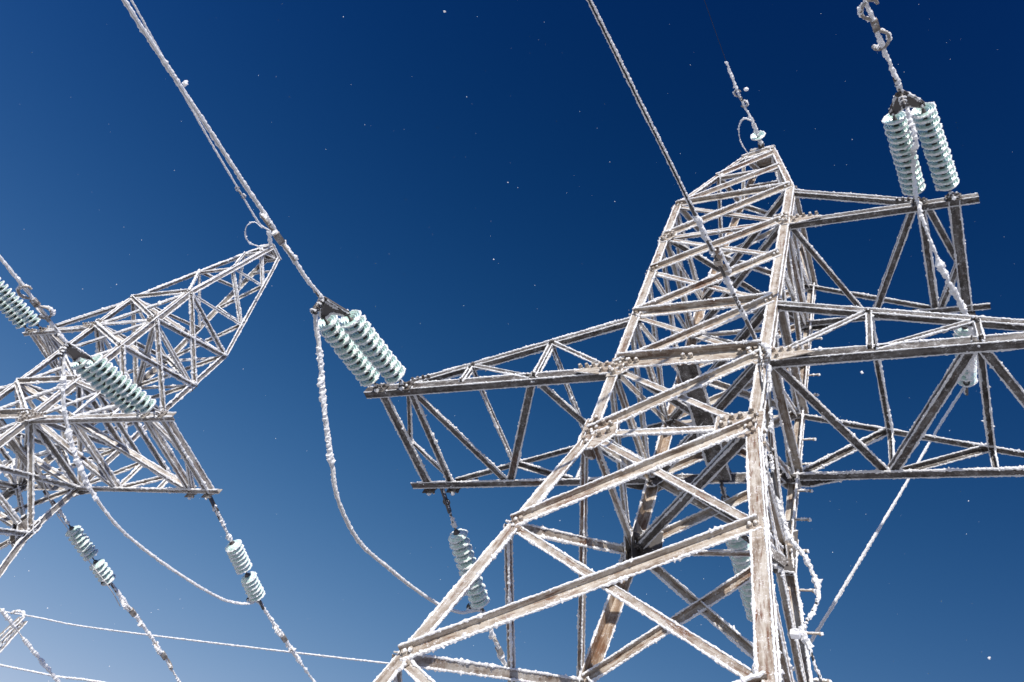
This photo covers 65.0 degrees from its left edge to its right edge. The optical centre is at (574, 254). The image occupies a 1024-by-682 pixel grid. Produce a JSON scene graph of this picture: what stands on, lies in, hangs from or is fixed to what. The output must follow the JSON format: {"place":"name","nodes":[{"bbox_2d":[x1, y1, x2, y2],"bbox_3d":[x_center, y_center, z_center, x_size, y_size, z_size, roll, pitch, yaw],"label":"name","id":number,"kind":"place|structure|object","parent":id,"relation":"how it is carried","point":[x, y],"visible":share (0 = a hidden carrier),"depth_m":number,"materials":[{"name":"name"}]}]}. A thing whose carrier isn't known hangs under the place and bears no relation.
{"place":"outdoors","nodes":[
{"label":"outdoors","id":0,"kind":"place"},
{"bbox_2d":[0,664,104,681],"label":"crossing wire","id":1,"kind":"object","parent":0,"point":[59,676],"visible":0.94,"depth_m":31.20,"materials":[{"name":"silver metal"}]},
{"bbox_2d":[182,80,187,86],"bbox_3d":[-1.375,-0.606,2.824,0.028,0.023,0.020,-22,-70,28],"label":"snow flake","id":2,"kind":"object","parent":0,"point":[185,83],"visible":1,"depth_m":2.82,"materials":[{"name":"white snow"}]},
{"bbox_2d":[14,4,968,681],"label":"ice crystals","id":3,"kind":"object","parent":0,"point":[404,274],"visible":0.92,"depth_m":5.65,"materials":[{"name":"white ice"}]},
{"bbox_2d":[0,0,1023,681],"label":"sky","id":4,"kind":"structure","parent":0,"point":[359,114],"materials":[{"name":"blue"}]},
{"label":"snowy ground","id":5,"kind":"structure","parent":0,"visible":0},
{"bbox_2d":[0,610,27,652],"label":"lattice mast","id":6,"kind":"object","parent":5,"relation":"on","point":[20,623],"visible":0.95,"depth_m":29.09,"materials":[{"name":"grey metal"}]},
{"bbox_2d":[6,611,388,663],"bbox_3d":[-7.497,11.683,25.490,80.135,2.472,0.267,-5,-62,21],"label":"crossing wire","id":7,"kind":"object","parent":6,"relation":"attached to","point":[266,649],"visible":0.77,"depth_m":26.14,"materials":[{"name":"silver metal"}]},
{"bbox_2d":[0,244,280,577],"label":"transmission tower","id":8,"kind":"structure","parent":5,"relation":"on","point":[40,424],"depth_m":14.69,"materials":[{"name":"grey metal"}]},
{"bbox_2d":[0,277,43,331],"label":"double insulator string","id":9,"kind":"object","parent":8,"relation":"attached to","point":[24,316],"visible":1,"depth_m":16.80,"materials":[{"name":"white glass"}]},
{"bbox_2d":[42,490,116,592],"bbox_3d":[-9.188,5.370,14.901,0.316,0.342,2.541,-8,-64,23],"label":"insulator string assembly","id":10,"kind":"object","parent":8,"relation":"attached to","point":[90,551],"visible":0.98,"depth_m":14.92,"materials":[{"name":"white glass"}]},
{"bbox_2d":[35,460,120,606],"bbox_3d":[-9.037,5.079,14.424,0.440,0.265,4.002,6,-59,15],"label":"jumper cable","id":11,"kind":"object","parent":10,"relation":"attached to","point":[58,516],"visible":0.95,"depth_m":14.28,"materials":[{"name":"silver metal"}]},
{"bbox_2d":[112,583,180,681],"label":"conductor","id":12,"kind":"object","parent":10,"relation":"attached to","point":[137,617],"visible":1,"depth_m":15.78,"materials":[{"name":"silver metal"}]},
{"bbox_2d":[120,599,142,626],"bbox_3d":[-8.644,6.986,15.597,0.272,0.225,0.777,-8,-64,23],"label":"vibration damper","id":13,"kind":"object","parent":12,"relation":"attached to","point":[132,613],"visible":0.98,"depth_m":15.55,"materials":[{"name":"grey metal"}]},
{"bbox_2d":[152,641,172,670],"bbox_3d":[-8.273,8.075,16.100,0.276,0.225,0.753,-8,-64,23],"label":"vibration damper","id":14,"kind":"object","parent":12,"relation":"attached to","point":[163,655],"visible":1,"depth_m":16.05,"materials":[{"name":"grey metal"}]},
{"bbox_2d":[55,333,159,415],"bbox_3d":[-6.944,1.828,11.808,0.676,0.686,1.888,-8,-64,23],"label":"double insulator string","id":15,"kind":"object","parent":8,"relation":"attached to","point":[118,388],"visible":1,"depth_m":11.81,"materials":[{"name":"white glass"}]},
{"bbox_2d":[0,255,65,338],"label":"conductor","id":16,"kind":"object","parent":15,"relation":"attached to","point":[18,280],"visible":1,"depth_m":10.92,"materials":[{"name":"silver metal"}]},
{"bbox_2d":[16,284,55,318],"bbox_3d":[-7.460,0.640,11.081,0.225,0.228,0.626,-8,-64,23],"label":"vibration damper","id":17,"kind":"object","parent":16,"relation":"attached to","point":[35,303],"visible":1,"depth_m":11.04,"materials":[{"name":"grey metal"}]},
{"bbox_2d":[35,307,57,331],"bbox_3d":[-7.389,0.901,11.200,0.163,0.159,0.452,-8,-64,23],"label":"vibration damper","id":18,"kind":"object","parent":16,"relation":"attached to","point":[47,319],"visible":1,"depth_m":11.16,"materials":[{"name":"grey metal"}]},
{"bbox_2d":[206,493,265,609],"bbox_3d":[-5.700,5.036,13.445,0.321,0.386,2.539,-3,-62,21],"label":"insulator string assembly","id":19,"kind":"object","parent":8,"relation":"attached to","point":[242,564],"visible":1,"depth_m":13.48,"materials":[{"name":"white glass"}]},
{"bbox_2d":[57,349,254,604],"bbox_3d":[-6.509,3.882,12.218,0.116,1.145,5.543,-8,-64,23],"label":"jumper cable","id":20,"kind":"object","parent":19,"relation":"hanging from","point":[62,384],"visible":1,"depth_m":11.40,"materials":[{"name":"silver metal"}]},
{"bbox_2d":[257,602,315,681],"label":"conductor","id":21,"kind":"object","parent":19,"relation":"attached to","point":[287,643],"visible":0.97,"depth_m":14.40,"materials":[{"name":"silver metal"}]},
{"bbox_2d":[272,624,292,652],"bbox_3d":[-5.205,6.844,14.270,0.268,0.209,0.711,-8,-64,23],"label":"vibration damper","id":22,"kind":"object","parent":21,"relation":"attached to","point":[283,637],"visible":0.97,"depth_m":14.19,"materials":[{"name":"grey metal"}]},
{"bbox_2d":[244,221,265,246],"bbox_3d":[-7.354,-0.443,18.376,0.326,0.322,0.710,13,-57,11],"label":"bonding loop","id":23,"kind":"object","parent":8,"relation":"attached to","point":[246,236],"visible":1,"depth_m":18.30,"materials":[{"name":"silver metal"}]},
{"bbox_2d":[267,230,271,252],"bbox_3d":[-7.597,-0.326,19.931,0.138,0.249,0.798,23,-56,5],"label":"earth wire fitting","id":24,"kind":"object","parent":8,"relation":"attached to","point":[269,235],"visible":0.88,"depth_m":19.82,"materials":[{"name":"grey metal"}]},
{"bbox_2d":[130,0,268,229],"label":"earth wire","id":25,"kind":"object","parent":24,"relation":"attached to","point":[200,124],"visible":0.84,"depth_m":18.38,"materials":[{"name":"silver metal"}]},
{"bbox_3d":[-12.616,5.842,16.170,0.312,0.548,2.668,-8,-64,23],"label":"insulator string assembly","id":26,"kind":"object","parent":8,"relation":"hanging from","visible":0},
{"bbox_2d":[0,608,59,681],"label":"conductor","id":27,"kind":"object","parent":26,"relation":"attached to","point":[26,642],"visible":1,"depth_m":17.25,"materials":[{"name":"silver metal"}]},
{"bbox_2d":[364,145,1023,681],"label":"transmission tower","id":28,"kind":"structure","parent":5,"relation":"on","point":[716,439],"depth_m":8.21,"materials":[{"name":"beige metal"}]},
{"bbox_2d":[310,284,406,389],"bbox_3d":[-2.542,1.000,9.173,0.647,0.662,1.746,-8,-64,23],"label":"double insulator string","id":29,"kind":"object","parent":28,"relation":"attached to","point":[362,351],"visible":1,"depth_m":9.18,"materials":[{"name":"white glass"}]},
{"bbox_2d":[122,0,319,296],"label":"conductor","id":30,"kind":"object","parent":29,"relation":"attached to","point":[165,64],"visible":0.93,"depth_m":7.59,"materials":[{"name":"silver metal"}]},
{"bbox_2d":[259,212,298,260],"bbox_3d":[-3.072,-0.183,8.287,0.221,0.241,0.626,-8,-64,23],"label":"vibration damper","id":31,"kind":"object","parent":30,"relation":"attached to","point":[279,238],"visible":0.99,"depth_m":8.25,"materials":[{"name":"grey metal"}]},
{"bbox_2d":[440,488,489,611],"bbox_3d":[-1.478,4.020,10.623,0.333,0.513,2.059,-8,-64,23],"label":"insulator string assembly","id":32,"kind":"object","parent":28,"relation":"attached to","point":[465,560],"visible":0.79,"depth_m":10.57,"materials":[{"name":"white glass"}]},
{"bbox_2d":[313,305,478,613],"bbox_3d":[-2.235,2.950,9.364,0.112,1.150,4.966,-9,-64,23],"label":"jumper cable","id":33,"kind":"object","parent":32,"relation":"hanging from","point":[330,459],"visible":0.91,"depth_m":8.72,"materials":[{"name":"silver metal"}]},
{"bbox_2d":[480,610,506,664],"bbox_3d":[5.861,23.787,21.017,0.137,2.729,45.363,-8,-64,23],"label":"conductor","id":34,"kind":"object","parent":32,"relation":"attached to","point":[492,635],"visible":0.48,"depth_m":11.00,"materials":[{"name":"silver metal"}]},
{"bbox_2d":[489,634,506,666],"bbox_3d":[-1.056,5.491,11.094,0.210,0.167,0.631,-8,-64,23],"label":"vibration damper","id":35,"kind":"object","parent":34,"relation":"attached to","point":[499,650],"visible":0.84,"depth_m":11.06,"materials":[{"name":"grey metal"}]},
{"bbox_2d":[586,0,756,339],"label":"service cable","id":36,"kind":"object","parent":28,"relation":"attached to","point":[727,281],"visible":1,"depth_m":6.94,"materials":[{"name":"white metal"}]},
{"bbox_2d":[713,247,731,275],"bbox_3d":[1.381,0.066,7.552,0.127,0.122,0.334,-17,-67,27],"label":"vibration damper","id":37,"kind":"object","parent":36,"relation":"attached to","point":[727,269],"visible":1,"depth_m":7.54,"materials":[{"name":"beige metal"}]},
{"bbox_2d":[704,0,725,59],"bbox_3d":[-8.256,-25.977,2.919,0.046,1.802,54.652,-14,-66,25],"label":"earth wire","id":38,"kind":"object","parent":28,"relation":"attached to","point":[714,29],"visible":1,"depth_m":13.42,"materials":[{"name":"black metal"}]},
{"bbox_2d":[720,482,752,621],"bbox_3d":[1.964,3.585,9.331,0.292,0.343,2.310,-8,-64,23],"label":"insulator string assembly","id":39,"kind":"object","parent":28,"relation":"hanging from","point":[739,564],"visible":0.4,"depth_m":9.24,"materials":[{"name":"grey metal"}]},
{"bbox_2d":[737,117,751,153],"bbox_3d":[2.960,-2.080,13.998,0.239,0.154,0.641,6,-59,16],"label":"bonding loop","id":40,"kind":"object","parent":28,"relation":"attached to","point":[741,120],"visible":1,"depth_m":13.94,"materials":[{"name":"silver metal"}]},
{"bbox_2d":[750,123,765,148],"bbox_3d":[3.315,-2.150,14.457,0.271,0.284,0.529,8,-58,14],"label":"earth wire fitting","id":41,"kind":"object","parent":28,"relation":"attached to","point":[757,135],"visible":1,"depth_m":14.44,"materials":[{"name":"grey metal"}]},
{"bbox_2d":[725,61,754,123],"bbox_3d":[2.878,-2.826,14.013,0.112,0.235,1.282,-18,-68,27],"label":"earth wire","id":42,"kind":"object","parent":41,"relation":"attached to","point":[735,86],"visible":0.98,"depth_m":13.94,"materials":[{"name":"silver metal"}]},
{"bbox_2d":[732,90,748,107],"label":"vibration damper","id":43,"kind":"object","parent":42,"relation":"attached to","point":[745,101],"visible":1,"depth_m":14.04,"materials":[{"name":"grey metal"}]},
{"bbox_2d":[759,344,768,516],"bbox_3d":[1.217,3.053,4.553,1.016,8.259,0.596,-8,-64,23],"label":"down lead","id":44,"kind":"object","parent":28,"relation":"attached to","point":[764,437],"visible":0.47,"depth_m":7.21,"materials":[{"name":"white"}]},
{"bbox_2d":[741,535,788,573],"bbox_3d":[1.365,2.226,5.952,0.426,0.226,0.165,20,-56,7],"label":"cable bracket","id":45,"kind":"object","parent":28,"relation":"attached to","point":[779,561],"visible":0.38,"depth_m":5.86,"materials":[{"name":"grey metal"}]},
{"bbox_2d":[757,342,822,681],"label":"down lead","id":46,"kind":"object","parent":28,"relation":"attached to","point":[817,582],"visible":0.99,"depth_m":6.69,"materials":[{"name":"white"}]},
{"bbox_2d":[790,628,800,638],"bbox_3d":[1.546,2.654,5.608,0.066,0.049,0.059,-8,-64,23],"label":"splice box","id":47,"kind":"object","parent":28,"relation":"attached to","point":[795,633],"visible":1,"depth_m":5.59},
{"bbox_2d":[882,77,959,202],"bbox_3d":[3.955,-1.281,9.234,0.647,0.574,1.794,-16,-67,26],"label":"double insulator string","id":48,"kind":"object","parent":28,"relation":"attached to","point":[934,143],"visible":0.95,"depth_m":9.21,"materials":[{"name":"white glass"}]},
{"bbox_2d":[863,0,901,90],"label":"conductor","id":49,"kind":"object","parent":48,"relation":"attached to","point":[885,54],"visible":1,"depth_m":8.62,"materials":[{"name":"silver metal"}]},
{"bbox_2d":[857,0,891,50],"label":"vibration damper","id":50,"kind":"object","parent":49,"relation":"attached to","point":[876,28],"visible":1,"depth_m":8.43,"materials":[{"name":"grey metal"}]},
{"bbox_2d":[953,327,977,395],"bbox_3d":[5.266,1.361,10.770,0.290,0.489,1.598,-6,-63,22],"label":"insulator string assembly","id":51,"kind":"object","parent":28,"relation":"attached to","point":[964,381],"visible":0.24,"depth_m":10.89,"materials":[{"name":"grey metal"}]},
{"bbox_2d":[791,387,965,671],"bbox_3d":[3.754,3.338,10.236,2.955,3.946,0.311,-33,-75,31],"label":"jumper cable","id":52,"kind":"object","parent":51,"relation":"hanging from","point":[849,578],"visible":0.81,"depth_m":9.72,"materials":[{"name":"silver metal"}]},
{"bbox_2d":[905,101,976,379],"bbox_3d":[4.514,0.172,9.689,0.318,1.296,4.511,-13,-66,25],"label":"jumper cable","id":53,"kind":"object","parent":51,"relation":"hanging from","point":[940,265],"visible":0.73,"depth_m":9.13,"materials":[{"name":"silver metal"}]}
]}

